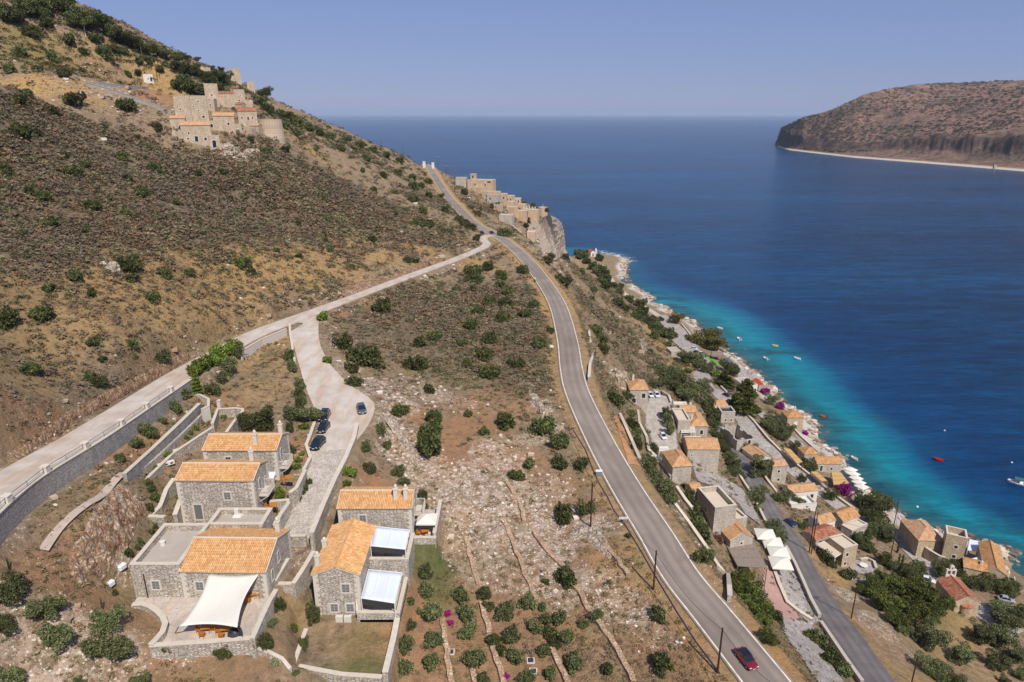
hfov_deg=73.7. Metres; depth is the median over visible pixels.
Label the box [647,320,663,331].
shrub
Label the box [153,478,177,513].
stone wall
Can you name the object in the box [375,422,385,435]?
olive tree
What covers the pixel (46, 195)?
shrub
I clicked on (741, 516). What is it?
village house
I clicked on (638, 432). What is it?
shrub
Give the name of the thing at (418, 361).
shrub
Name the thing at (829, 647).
shrub
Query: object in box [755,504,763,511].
shrub
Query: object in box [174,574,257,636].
shade sail
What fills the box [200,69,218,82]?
tree
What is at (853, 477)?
parasol
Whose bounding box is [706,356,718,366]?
lawn
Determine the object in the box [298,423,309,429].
shrub
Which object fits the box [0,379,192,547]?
stone wall
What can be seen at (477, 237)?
shrub
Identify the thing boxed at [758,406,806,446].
shore path
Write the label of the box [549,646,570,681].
stone wall
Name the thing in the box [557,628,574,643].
olive tree
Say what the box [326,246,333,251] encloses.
shrub
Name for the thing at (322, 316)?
shrub
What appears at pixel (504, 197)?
cape building
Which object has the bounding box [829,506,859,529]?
village house
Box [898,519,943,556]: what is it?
village house
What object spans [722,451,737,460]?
tree
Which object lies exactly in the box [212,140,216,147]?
window
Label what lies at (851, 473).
parasol
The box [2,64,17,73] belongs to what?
shrub
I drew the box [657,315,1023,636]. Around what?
village street
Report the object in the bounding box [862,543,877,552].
tree
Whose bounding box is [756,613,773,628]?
tree
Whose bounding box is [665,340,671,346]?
shrub
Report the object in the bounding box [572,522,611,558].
rock outcrop
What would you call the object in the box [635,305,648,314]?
shrub
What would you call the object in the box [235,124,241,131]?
stone house
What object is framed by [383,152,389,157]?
shrub
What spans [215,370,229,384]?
olive tree
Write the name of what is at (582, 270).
shrub
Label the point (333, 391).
concrete driveway
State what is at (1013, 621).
olive tree
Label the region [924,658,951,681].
olive tree
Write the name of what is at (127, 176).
shrub
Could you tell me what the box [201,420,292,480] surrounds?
stone house
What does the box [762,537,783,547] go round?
parasol
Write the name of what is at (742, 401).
pine tree
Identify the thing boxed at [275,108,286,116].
shrub
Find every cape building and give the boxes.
[456,177,466,187]
[467,174,495,190]
[473,187,482,193]
[482,190,500,199]
[487,194,500,202]
[494,203,502,212]
[499,213,513,226]
[501,193,507,205]
[506,206,517,217]
[507,195,514,200]
[507,201,515,205]
[514,197,520,205]
[517,209,527,222]
[518,203,526,209]
[524,208,539,220]
[527,230,535,241]
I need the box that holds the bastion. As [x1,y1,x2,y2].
[258,119,285,143]
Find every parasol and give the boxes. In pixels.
[416,513,437,533]
[753,528,776,539]
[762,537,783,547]
[766,545,790,558]
[768,556,793,574]
[843,466,857,475]
[846,471,860,480]
[849,475,863,484]
[851,479,865,489]
[854,483,868,489]
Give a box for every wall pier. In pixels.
[0,493,12,503]
[38,464,50,472]
[79,441,89,448]
[116,418,125,425]
[142,402,149,408]
[166,386,173,391]
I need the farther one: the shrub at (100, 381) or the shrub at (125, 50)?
the shrub at (125, 50)
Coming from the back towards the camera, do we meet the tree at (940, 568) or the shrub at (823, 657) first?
the tree at (940, 568)
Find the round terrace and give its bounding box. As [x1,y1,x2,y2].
[849,559,874,573]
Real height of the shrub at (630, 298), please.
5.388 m
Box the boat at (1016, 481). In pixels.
[1007,477,1023,485]
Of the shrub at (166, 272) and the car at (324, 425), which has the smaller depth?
the car at (324, 425)
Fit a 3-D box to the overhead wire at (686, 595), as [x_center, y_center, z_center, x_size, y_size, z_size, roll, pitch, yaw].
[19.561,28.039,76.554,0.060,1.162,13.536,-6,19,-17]
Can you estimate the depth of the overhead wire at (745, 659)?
66.08 m
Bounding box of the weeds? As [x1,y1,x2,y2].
[0,116,834,681]
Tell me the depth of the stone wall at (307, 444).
105.08 m
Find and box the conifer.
[190,365,204,394]
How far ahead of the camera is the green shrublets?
175.55 m
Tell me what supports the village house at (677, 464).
on the ground at (354, 644)
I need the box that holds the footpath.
[39,472,122,550]
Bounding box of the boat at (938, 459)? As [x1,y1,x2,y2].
[933,457,944,461]
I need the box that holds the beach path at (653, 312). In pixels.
[603,265,663,317]
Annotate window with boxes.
[150,580,161,590]
[194,581,204,591]
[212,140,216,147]
[222,491,232,500]
[258,477,262,492]
[271,568,274,582]
[277,550,280,563]
[280,447,283,460]
[329,603,339,612]
[340,583,350,593]
[345,603,355,612]
[358,514,367,522]
[641,393,645,398]
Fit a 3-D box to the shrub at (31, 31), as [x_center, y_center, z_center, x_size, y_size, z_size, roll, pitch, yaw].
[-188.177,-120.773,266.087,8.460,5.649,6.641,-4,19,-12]
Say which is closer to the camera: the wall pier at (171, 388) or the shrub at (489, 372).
the wall pier at (171, 388)
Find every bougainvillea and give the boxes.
[444,609,451,616]
[447,619,453,625]
[503,672,510,680]
[760,388,770,395]
[775,401,784,409]
[836,482,853,497]
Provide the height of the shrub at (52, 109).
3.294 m
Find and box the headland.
[775,80,1023,170]
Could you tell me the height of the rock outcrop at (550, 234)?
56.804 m
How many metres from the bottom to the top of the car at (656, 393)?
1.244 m
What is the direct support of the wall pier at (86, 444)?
on the stone wall at (37, 491)
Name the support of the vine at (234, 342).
on the ground at (354, 644)
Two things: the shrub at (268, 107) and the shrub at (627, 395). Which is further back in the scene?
the shrub at (268, 107)
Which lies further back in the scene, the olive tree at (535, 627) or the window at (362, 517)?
the window at (362, 517)
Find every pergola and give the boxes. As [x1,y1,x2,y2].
[658,446,668,456]
[672,402,686,407]
[681,427,695,436]
[711,351,723,358]
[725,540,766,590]
[783,448,802,471]
[809,471,826,487]
[830,472,848,486]
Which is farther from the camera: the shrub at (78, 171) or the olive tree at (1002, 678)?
the shrub at (78, 171)
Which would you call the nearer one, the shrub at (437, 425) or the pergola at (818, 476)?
the shrub at (437, 425)
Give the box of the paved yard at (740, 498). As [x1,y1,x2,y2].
[692,460,760,524]
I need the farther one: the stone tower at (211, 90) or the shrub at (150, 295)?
the stone tower at (211, 90)
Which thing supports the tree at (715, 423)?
on the ground at (354, 644)
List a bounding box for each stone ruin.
[172,129,183,139]
[201,67,210,70]
[242,127,256,137]
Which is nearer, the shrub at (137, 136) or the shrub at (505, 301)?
the shrub at (505, 301)
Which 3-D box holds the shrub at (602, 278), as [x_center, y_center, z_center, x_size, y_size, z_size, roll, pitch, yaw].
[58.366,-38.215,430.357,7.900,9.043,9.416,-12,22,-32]
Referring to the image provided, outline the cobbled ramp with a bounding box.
[776,569,819,623]
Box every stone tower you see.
[172,95,192,120]
[188,95,208,120]
[203,83,219,108]
[228,68,241,84]
[233,89,245,103]
[940,525,967,565]
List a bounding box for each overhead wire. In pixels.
[524,316,591,482]
[594,487,655,551]
[657,554,719,627]
[724,632,769,681]
[859,580,910,650]
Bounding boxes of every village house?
[627,374,648,413]
[661,449,692,484]
[666,347,680,357]
[671,408,690,436]
[677,402,696,416]
[682,437,720,474]
[684,481,701,500]
[689,412,708,436]
[697,485,736,535]
[713,400,728,408]
[717,406,734,423]
[720,424,754,449]
[722,517,753,547]
[734,377,757,391]
[735,508,747,527]
[742,443,771,460]
[753,378,764,391]
[766,458,787,483]
[781,406,803,430]
[782,482,818,500]
[786,494,816,510]
[797,446,819,461]
[802,523,838,548]
[808,512,835,527]
[813,452,841,472]
[828,533,857,566]
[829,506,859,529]
[841,518,867,538]
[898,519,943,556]
[962,557,987,578]
[975,540,1007,585]
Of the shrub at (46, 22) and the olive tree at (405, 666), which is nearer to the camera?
the olive tree at (405, 666)
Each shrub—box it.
[0,2,15,22]
[0,162,13,174]
[0,305,20,329]
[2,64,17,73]
[8,120,34,139]
[13,45,27,56]
[13,92,27,106]
[17,23,42,37]
[17,362,42,375]
[18,228,27,234]
[19,88,33,95]
[22,183,36,194]
[26,305,53,322]
[30,65,43,71]
[33,128,42,135]
[36,189,52,201]
[38,0,53,14]
[39,16,54,28]
[41,280,56,292]
[42,105,59,114]
[42,216,58,227]
[45,50,57,61]
[56,68,72,77]
[60,151,69,157]
[60,163,84,176]
[61,90,86,105]
[62,32,75,45]
[65,268,83,281]
[77,47,87,53]
[78,159,92,167]
[81,225,89,232]
[82,199,103,210]
[83,371,96,380]
[84,335,99,345]
[86,287,95,296]
[87,32,104,42]
[90,375,110,386]
[93,45,114,58]
[97,355,107,362]
[99,122,109,127]
[104,43,121,52]
[111,589,118,595]
[114,96,139,110]
[114,150,129,161]
[114,253,144,271]
[118,45,129,54]
[119,209,132,216]
[121,173,132,180]
[123,546,133,556]
[124,70,132,76]
[125,273,141,282]
[126,338,139,349]
[133,68,141,75]
[133,134,140,139]
[134,187,148,197]
[135,56,143,64]
[137,538,144,545]
[143,56,153,63]
[143,478,153,485]
[144,290,160,301]
[144,503,153,510]
[146,144,152,149]
[146,162,163,172]
[146,486,155,492]
[148,529,155,534]
[150,494,159,501]
[151,121,162,131]
[155,64,164,72]
[155,348,171,363]
[156,266,171,278]
[170,78,183,89]
[175,73,191,80]
[181,78,196,93]
[183,268,196,275]
[192,83,204,95]
[192,424,199,430]
[195,169,201,175]
[210,81,223,90]
[218,168,228,174]
[235,254,252,269]
[245,267,257,276]
[246,135,254,141]
[255,95,267,105]
[259,145,272,153]
[263,102,275,112]
[267,617,278,627]
[268,657,278,666]
[274,486,285,498]
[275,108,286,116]
[280,145,290,151]
[282,121,290,128]
[283,111,295,120]
[290,623,297,631]
[291,129,302,135]
[291,669,299,675]
[292,116,304,126]
[292,463,301,469]
[294,253,303,257]
[295,456,302,462]
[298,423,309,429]
[303,484,308,490]
[304,122,313,130]
[305,478,312,484]
[315,128,323,135]
[316,310,327,320]
[322,356,331,362]
[324,132,336,139]
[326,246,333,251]
[332,332,352,349]
[337,146,346,151]
[342,136,351,141]
[342,466,357,476]
[342,479,352,486]
[344,361,358,373]
[344,374,363,386]
[345,342,386,368]
[354,141,363,147]
[367,235,377,241]
[369,145,378,153]
[369,185,377,190]
[370,297,391,312]
[380,171,387,178]
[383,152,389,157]
[390,402,410,417]
[393,168,403,176]
[396,157,404,162]
[401,354,429,370]
[402,256,411,262]
[405,618,416,631]
[406,597,414,604]
[407,194,418,201]
[408,173,416,179]
[408,181,419,189]
[412,335,425,347]
[413,218,425,225]
[415,419,442,436]
[415,422,441,457]
[417,562,433,578]
[418,206,427,213]
[423,177,432,183]
[423,383,435,393]
[424,192,432,197]
[424,219,434,227]
[425,329,442,340]
[425,409,442,423]
[441,205,448,211]
[455,214,463,220]
[456,339,468,345]
[459,218,469,225]
[460,188,468,194]
[461,358,472,367]
[462,263,482,275]
[462,320,477,328]
[463,273,485,283]
[463,409,472,416]
[464,317,477,330]
[465,222,476,230]
[469,283,477,291]
[473,210,481,216]
[473,234,480,240]
[473,304,484,313]
[474,345,493,361]
[475,364,501,379]
[476,586,491,599]
[478,426,489,435]
[480,333,498,343]
[482,260,494,270]
[482,295,496,305]
[482,600,494,611]
[483,331,495,342]
[483,633,500,646]
[489,202,499,209]
[494,280,506,286]
[494,312,509,322]
[495,270,507,279]
[495,643,505,657]
[497,227,513,236]
[497,411,515,431]
[499,297,513,307]
[502,286,512,294]
[507,356,526,367]
[507,469,526,481]
[516,264,529,273]
[516,308,532,318]
[523,458,534,468]
[526,300,539,306]
[526,413,556,435]
[533,338,546,347]
[540,578,549,585]
[542,255,552,263]
[542,624,557,641]
[546,326,554,333]
[547,252,555,258]
[548,636,561,650]
[549,431,570,449]
[551,453,568,469]
[554,272,573,285]
[554,501,573,525]
[554,565,577,588]
[562,253,569,260]
[573,249,581,254]
[575,253,583,259]
[575,456,589,471]
[576,498,595,516]
[578,268,585,274]
[578,618,589,628]
[580,249,588,257]
[582,257,590,263]
[588,261,596,268]
[588,323,603,335]
[588,608,603,622]
[592,265,607,272]
[595,253,603,260]
[596,267,609,276]
[596,332,608,342]
[597,273,611,284]
[597,343,608,354]
[599,342,609,352]
[601,282,611,291]
[601,661,613,675]
[607,387,622,403]
[610,282,618,287]
[611,297,623,307]
[615,395,625,409]
[616,286,624,294]
[622,390,634,399]
[623,303,629,310]
[624,532,631,538]
[625,294,633,303]
[625,416,639,427]
[626,409,635,416]
[629,427,642,437]
[631,310,638,317]
[633,298,647,306]
[633,436,642,449]
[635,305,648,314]
[645,315,653,323]
[645,442,658,453]
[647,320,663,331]
[649,328,659,339]
[649,603,665,623]
[653,650,674,678]
[658,327,674,339]
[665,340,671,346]
[671,332,678,338]
[684,488,695,499]
[688,506,703,518]
[689,499,700,509]
[690,515,708,530]
[691,546,714,564]
[696,522,710,540]
[704,538,712,546]
[711,368,720,376]
[714,533,723,543]
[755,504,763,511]
[770,609,784,625]
[796,519,808,529]
[798,472,806,481]
[800,457,818,471]
[802,627,818,637]
[811,633,828,645]
[817,549,836,568]
[820,642,839,656]
[820,651,828,660]
[824,650,844,667]
[830,560,837,567]
[834,660,853,677]
[839,568,857,579]
[911,618,922,629]
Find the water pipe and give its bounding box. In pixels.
[573,430,720,673]
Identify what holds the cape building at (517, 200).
on the ground at (354, 644)
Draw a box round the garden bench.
[158,459,174,465]
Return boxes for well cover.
[527,657,534,663]
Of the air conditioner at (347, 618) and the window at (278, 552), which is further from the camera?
the window at (278, 552)
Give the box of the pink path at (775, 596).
[762,565,798,621]
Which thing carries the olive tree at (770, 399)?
on the ground at (354, 644)
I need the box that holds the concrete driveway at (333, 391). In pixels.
[291,316,374,449]
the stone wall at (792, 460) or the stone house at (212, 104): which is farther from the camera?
the stone house at (212, 104)
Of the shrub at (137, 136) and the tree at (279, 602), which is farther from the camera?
the shrub at (137, 136)
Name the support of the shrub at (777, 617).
on the ground at (354, 644)
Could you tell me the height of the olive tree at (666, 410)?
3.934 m
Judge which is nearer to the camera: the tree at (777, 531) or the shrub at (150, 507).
the shrub at (150, 507)
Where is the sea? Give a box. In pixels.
[311,114,1023,576]
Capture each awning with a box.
[269,472,275,491]
[361,569,401,618]
[370,526,409,558]
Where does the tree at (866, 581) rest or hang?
on the ground at (354, 644)
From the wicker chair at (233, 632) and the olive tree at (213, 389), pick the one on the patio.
the wicker chair at (233, 632)
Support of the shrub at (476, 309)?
on the ground at (354, 644)
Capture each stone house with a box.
[129,507,292,598]
[169,115,185,129]
[173,446,274,522]
[179,121,211,145]
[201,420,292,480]
[207,99,217,111]
[208,120,219,130]
[209,135,219,149]
[212,112,235,136]
[218,91,234,107]
[234,102,245,108]
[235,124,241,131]
[236,107,257,126]
[245,100,252,106]
[246,82,254,91]
[250,123,262,135]
[310,518,414,621]
[336,484,441,545]
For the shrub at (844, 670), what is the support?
on the ground at (354, 644)
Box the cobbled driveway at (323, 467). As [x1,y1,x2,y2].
[284,450,345,542]
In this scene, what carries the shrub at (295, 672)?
on the ground at (354, 644)
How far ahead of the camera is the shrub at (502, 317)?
174.77 m
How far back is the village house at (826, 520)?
172.24 m
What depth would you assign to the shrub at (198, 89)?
305.86 m
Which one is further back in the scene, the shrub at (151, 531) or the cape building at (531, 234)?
the cape building at (531, 234)
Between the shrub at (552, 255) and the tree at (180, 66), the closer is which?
the shrub at (552, 255)
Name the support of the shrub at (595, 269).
on the ground at (354, 644)
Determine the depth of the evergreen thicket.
296.24 m
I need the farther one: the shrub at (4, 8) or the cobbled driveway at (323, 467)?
the shrub at (4, 8)
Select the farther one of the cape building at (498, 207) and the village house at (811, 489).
the cape building at (498, 207)
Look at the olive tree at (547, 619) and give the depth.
82.15 m
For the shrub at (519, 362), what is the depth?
151.98 m
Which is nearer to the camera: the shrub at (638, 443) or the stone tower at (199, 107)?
the shrub at (638, 443)
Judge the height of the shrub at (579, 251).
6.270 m
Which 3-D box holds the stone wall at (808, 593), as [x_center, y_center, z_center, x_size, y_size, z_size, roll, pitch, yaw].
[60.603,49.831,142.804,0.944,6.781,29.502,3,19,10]
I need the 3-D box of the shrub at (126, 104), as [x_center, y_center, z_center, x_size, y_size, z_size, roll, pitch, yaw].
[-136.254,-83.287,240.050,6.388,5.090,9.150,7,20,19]
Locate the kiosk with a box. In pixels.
[143,74,153,83]
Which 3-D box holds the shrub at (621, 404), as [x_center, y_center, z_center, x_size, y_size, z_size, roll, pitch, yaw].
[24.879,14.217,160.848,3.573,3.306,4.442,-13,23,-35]
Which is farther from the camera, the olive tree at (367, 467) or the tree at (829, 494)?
the tree at (829, 494)
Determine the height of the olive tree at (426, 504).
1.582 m
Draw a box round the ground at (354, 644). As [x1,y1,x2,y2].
[0,0,1023,681]
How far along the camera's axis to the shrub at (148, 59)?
298.76 m
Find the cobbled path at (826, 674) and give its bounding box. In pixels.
[783,617,843,681]
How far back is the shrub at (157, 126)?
242.55 m
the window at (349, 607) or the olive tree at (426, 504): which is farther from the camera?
the olive tree at (426, 504)
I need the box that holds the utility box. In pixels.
[596,470,602,475]
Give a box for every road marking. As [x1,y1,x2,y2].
[428,172,742,681]
[438,176,790,681]
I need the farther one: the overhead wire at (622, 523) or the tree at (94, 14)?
the tree at (94, 14)
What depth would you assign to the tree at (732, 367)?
293.20 m
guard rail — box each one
[11,468,43,495]
[50,445,83,466]
[89,422,119,443]
[125,405,145,420]
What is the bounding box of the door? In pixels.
[192,504,204,520]
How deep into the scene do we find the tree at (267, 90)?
351.10 m
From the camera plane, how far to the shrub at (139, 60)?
297.21 m
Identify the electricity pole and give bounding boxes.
[590,483,592,526]
[652,550,656,589]
[716,627,722,673]
[809,507,817,551]
[811,512,817,553]
[851,578,865,618]
[911,656,917,681]
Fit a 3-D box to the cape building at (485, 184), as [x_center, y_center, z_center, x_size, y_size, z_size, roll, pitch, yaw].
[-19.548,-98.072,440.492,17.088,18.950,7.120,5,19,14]
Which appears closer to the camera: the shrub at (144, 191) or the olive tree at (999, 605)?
the olive tree at (999, 605)
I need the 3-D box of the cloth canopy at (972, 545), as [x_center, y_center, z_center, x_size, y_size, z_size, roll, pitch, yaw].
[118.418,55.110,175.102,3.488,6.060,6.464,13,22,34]
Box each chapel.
[588,248,596,256]
[935,564,980,616]
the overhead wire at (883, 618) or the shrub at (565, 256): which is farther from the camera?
the shrub at (565, 256)
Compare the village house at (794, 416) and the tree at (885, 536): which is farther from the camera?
the village house at (794, 416)
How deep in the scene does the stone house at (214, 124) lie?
257.53 m
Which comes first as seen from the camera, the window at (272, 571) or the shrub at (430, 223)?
the window at (272, 571)
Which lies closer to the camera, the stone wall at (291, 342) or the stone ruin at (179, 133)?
the stone wall at (291, 342)
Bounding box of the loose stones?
[3,25,841,652]
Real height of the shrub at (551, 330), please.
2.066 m
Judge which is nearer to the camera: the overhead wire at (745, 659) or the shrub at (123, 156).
the overhead wire at (745, 659)
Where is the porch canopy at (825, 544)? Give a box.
[815,540,840,561]
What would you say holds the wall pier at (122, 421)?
on the stone wall at (37, 491)
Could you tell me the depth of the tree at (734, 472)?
189.80 m
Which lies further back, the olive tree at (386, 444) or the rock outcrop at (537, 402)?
the rock outcrop at (537, 402)
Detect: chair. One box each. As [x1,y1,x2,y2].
[195,625,200,633]
[198,631,204,638]
[214,625,219,633]
[217,632,224,637]
[227,626,242,637]
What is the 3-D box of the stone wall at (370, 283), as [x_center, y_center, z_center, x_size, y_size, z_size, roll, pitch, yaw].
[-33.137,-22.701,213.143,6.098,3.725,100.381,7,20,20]
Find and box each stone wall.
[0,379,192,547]
[87,82,148,89]
[88,83,171,114]
[122,403,201,482]
[131,601,168,654]
[142,413,201,474]
[145,427,213,479]
[147,514,166,527]
[149,635,252,658]
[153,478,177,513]
[172,499,182,522]
[192,393,211,421]
[211,407,243,431]
[216,399,221,407]
[235,129,264,134]
[240,328,286,359]
[250,589,278,658]
[257,647,291,673]
[269,498,290,528]
[275,558,289,585]
[278,581,292,594]
[288,323,295,363]
[288,469,307,508]
[290,534,307,546]
[291,551,315,597]
[295,628,307,661]
[298,664,382,681]
[302,421,315,470]
[309,422,358,550]
[382,618,399,681]
[440,617,453,681]
[464,536,480,586]
[468,666,476,681]
[479,600,491,634]
[490,645,506,681]
[501,519,538,599]
[505,481,526,521]
[532,530,635,681]
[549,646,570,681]
[581,533,630,576]
[588,330,593,381]
[619,413,640,459]
[637,410,671,478]
[652,389,671,403]
[673,503,725,576]
[675,486,692,510]
[726,572,732,602]
[736,469,766,523]
[744,412,854,507]
[763,474,779,494]
[772,569,812,621]
[785,545,821,617]
[794,429,819,453]
[819,620,863,681]
[859,557,877,568]
[923,547,945,564]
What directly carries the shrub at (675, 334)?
on the ground at (354, 644)
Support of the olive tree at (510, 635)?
on the ground at (354, 644)
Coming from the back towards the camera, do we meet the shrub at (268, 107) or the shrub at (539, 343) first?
the shrub at (268, 107)
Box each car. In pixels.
[309,435,325,449]
[316,420,330,432]
[318,408,330,420]
[356,402,366,413]
[653,391,659,396]
[657,412,663,418]
[659,432,666,438]
[734,646,758,669]
[784,518,796,526]
[922,575,935,583]
[997,594,1015,603]
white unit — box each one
[107,579,114,586]
[118,562,126,571]
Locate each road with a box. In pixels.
[0,235,495,504]
[421,164,793,681]
[715,421,895,681]
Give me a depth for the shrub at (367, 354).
140.56 m
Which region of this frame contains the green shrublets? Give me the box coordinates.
[0,5,833,650]
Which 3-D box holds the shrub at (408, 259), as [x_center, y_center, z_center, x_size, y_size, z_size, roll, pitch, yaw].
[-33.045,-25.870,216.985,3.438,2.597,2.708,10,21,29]
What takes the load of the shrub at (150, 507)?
on the ground at (354, 644)
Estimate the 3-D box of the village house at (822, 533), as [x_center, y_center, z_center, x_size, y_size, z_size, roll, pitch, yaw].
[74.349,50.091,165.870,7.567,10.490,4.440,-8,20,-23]
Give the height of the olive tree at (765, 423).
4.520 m
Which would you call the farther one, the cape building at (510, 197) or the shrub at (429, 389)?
the cape building at (510, 197)
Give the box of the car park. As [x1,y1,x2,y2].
[645,392,677,452]
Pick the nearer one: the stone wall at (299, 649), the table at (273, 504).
the stone wall at (299, 649)
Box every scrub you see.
[0,3,836,681]
[775,80,1023,151]
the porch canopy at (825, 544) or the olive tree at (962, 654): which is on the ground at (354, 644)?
the olive tree at (962, 654)
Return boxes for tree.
[0,5,26,23]
[0,569,28,606]
[0,612,18,634]
[0,665,26,681]
[9,0,51,18]
[22,593,66,620]
[36,621,75,652]
[51,0,76,11]
[62,10,91,29]
[69,4,102,30]
[72,675,87,681]
[79,633,135,659]
[87,602,127,638]
[89,9,113,28]
[99,23,123,41]
[113,452,125,463]
[115,31,136,45]
[128,436,144,448]
[128,672,150,681]
[130,36,146,48]
[137,421,158,438]
[139,43,157,54]
[155,45,169,57]
[157,416,167,424]
[169,50,182,59]
[169,60,190,73]
[169,399,181,414]
[180,387,192,399]
[185,63,202,74]
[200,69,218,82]
[203,380,221,396]
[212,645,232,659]
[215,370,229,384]
[216,70,233,84]
[221,356,238,376]
[231,345,244,358]
[235,404,274,431]
[250,631,274,649]
[256,86,273,96]
[267,596,286,612]
[282,404,300,421]
[283,348,294,360]
[285,421,293,432]
[286,359,297,372]
[289,442,296,454]
[293,386,306,397]
[293,406,327,421]
[294,378,306,388]
[294,396,304,410]
[297,634,308,651]
[300,395,306,404]
[305,600,320,624]
[360,439,370,451]
[362,462,376,474]
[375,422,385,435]
[382,439,391,449]
[390,464,406,476]
[397,476,410,485]
[397,657,414,678]
[398,633,414,655]
[417,489,427,500]
[417,501,428,508]
[419,580,434,599]
[421,601,442,622]
[423,652,439,672]
[424,630,443,648]
[450,585,469,604]
[456,603,475,622]
[457,621,479,639]
[460,646,488,669]
[475,671,489,681]
[494,600,515,621]
[501,623,521,643]
[506,646,524,664]
[514,669,538,681]
[517,591,537,610]
[526,618,544,634]
[534,643,551,657]
[539,601,546,610]
[539,613,552,625]
[543,664,555,681]
[553,609,566,626]
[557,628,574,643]
[563,650,583,673]
[639,453,658,476]
[646,463,662,482]
[648,378,661,388]
[651,477,673,493]
[655,361,680,378]
[655,377,668,385]
[655,484,678,504]
[662,406,671,414]
[662,412,674,426]
[664,420,675,434]
[665,369,688,388]
[668,312,685,323]
[669,378,697,393]
[674,386,696,401]
[677,349,695,362]
[684,368,692,372]
[686,327,723,345]
[688,351,707,367]
[691,378,708,396]
[693,395,715,414]
[697,360,715,373]
[700,335,728,350]
[702,377,713,392]
[704,408,721,419]
[705,418,721,429]
[708,429,723,437]
[714,369,735,390]
[716,436,726,445]
[719,358,740,374]
[720,443,734,451]
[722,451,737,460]
[725,378,762,416]
[726,457,741,468]
[726,463,743,475]
[730,568,754,583]
[731,578,763,594]
[738,583,767,607]
[743,598,776,618]
[745,484,770,503]
[749,453,774,477]
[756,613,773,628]
[757,628,780,645]
[759,417,775,428]
[763,414,780,426]
[763,518,782,529]
[764,392,780,404]
[767,425,784,438]
[772,489,795,502]
[773,417,786,427]
[773,525,788,536]
[774,426,791,439]
[776,534,786,543]
[786,423,796,431]
[788,440,801,451]
[791,495,808,506]
[822,487,840,499]
[853,490,871,508]
[855,531,871,548]
[855,583,872,596]
[858,489,897,511]
[858,502,890,524]
[859,573,877,586]
[862,521,878,539]
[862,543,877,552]
[863,577,893,596]
[868,516,895,536]
[870,591,905,614]
[872,551,892,565]
[873,567,886,586]
[876,493,892,501]
[877,531,895,542]
[880,572,907,593]
[883,608,913,626]
[886,559,899,570]
[890,575,926,598]
[896,623,914,635]
[897,561,916,576]
[897,596,925,618]
[906,569,922,579]
[910,576,942,604]
[911,559,928,575]
[911,615,953,652]
[914,649,936,672]
[919,602,944,623]
[924,594,957,616]
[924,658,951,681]
[931,557,951,577]
[944,666,967,681]
[947,641,976,665]
[950,558,966,576]
[960,573,986,590]
[966,621,998,644]
[979,572,997,590]
[984,647,1014,670]
[988,608,1023,629]
[988,623,1021,648]
[989,599,1015,611]
[993,576,1023,598]
[999,673,1011,681]
[1004,646,1023,663]
[1006,603,1023,618]
[1011,664,1023,680]
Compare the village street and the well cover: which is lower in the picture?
the well cover
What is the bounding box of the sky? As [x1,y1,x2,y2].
[75,0,1023,113]
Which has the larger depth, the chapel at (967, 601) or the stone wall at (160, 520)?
the chapel at (967, 601)
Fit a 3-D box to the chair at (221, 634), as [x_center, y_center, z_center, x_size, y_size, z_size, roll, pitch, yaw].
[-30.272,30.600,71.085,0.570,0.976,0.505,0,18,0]
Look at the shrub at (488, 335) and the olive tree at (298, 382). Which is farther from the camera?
the shrub at (488, 335)
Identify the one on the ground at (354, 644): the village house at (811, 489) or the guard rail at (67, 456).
the village house at (811, 489)
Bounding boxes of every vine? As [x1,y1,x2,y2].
[185,363,202,376]
[191,353,213,372]
[206,353,222,366]
[207,342,228,360]
[223,343,235,356]
[225,338,243,346]
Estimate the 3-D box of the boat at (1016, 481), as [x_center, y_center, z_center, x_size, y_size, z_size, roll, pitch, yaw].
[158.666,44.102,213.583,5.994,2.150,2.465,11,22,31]
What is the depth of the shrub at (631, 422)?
157.06 m
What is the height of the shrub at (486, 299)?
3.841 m
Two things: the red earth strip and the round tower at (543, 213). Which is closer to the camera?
the red earth strip
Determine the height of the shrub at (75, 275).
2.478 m
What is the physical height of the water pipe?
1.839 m
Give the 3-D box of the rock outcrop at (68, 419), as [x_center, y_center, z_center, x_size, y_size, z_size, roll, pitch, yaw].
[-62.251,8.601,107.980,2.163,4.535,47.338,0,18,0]
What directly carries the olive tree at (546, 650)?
on the ground at (354, 644)
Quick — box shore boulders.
[610,254,1021,570]
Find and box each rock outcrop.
[13,351,188,458]
[69,483,145,583]
[99,261,121,271]
[216,142,259,159]
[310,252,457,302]
[384,408,425,465]
[526,215,564,259]
[529,390,556,427]
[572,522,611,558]
[615,370,628,382]
[638,337,646,353]
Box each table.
[200,624,210,633]
[219,625,229,632]
[269,501,277,508]
[285,474,292,480]
[420,527,428,532]
[859,562,867,568]
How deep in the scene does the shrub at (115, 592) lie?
75.15 m
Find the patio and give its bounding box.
[135,597,266,641]
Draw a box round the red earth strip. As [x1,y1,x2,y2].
[612,415,639,465]
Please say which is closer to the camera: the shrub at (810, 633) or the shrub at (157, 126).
the shrub at (810, 633)
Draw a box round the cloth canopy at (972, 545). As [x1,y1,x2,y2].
[965,539,978,556]
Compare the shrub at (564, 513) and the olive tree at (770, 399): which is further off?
the olive tree at (770, 399)
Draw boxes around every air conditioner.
[335,615,342,621]
[343,615,351,621]
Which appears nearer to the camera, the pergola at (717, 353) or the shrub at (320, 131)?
the pergola at (717, 353)
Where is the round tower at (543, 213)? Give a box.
[538,206,547,216]
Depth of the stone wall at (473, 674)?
76.18 m
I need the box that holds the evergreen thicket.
[0,0,1010,673]

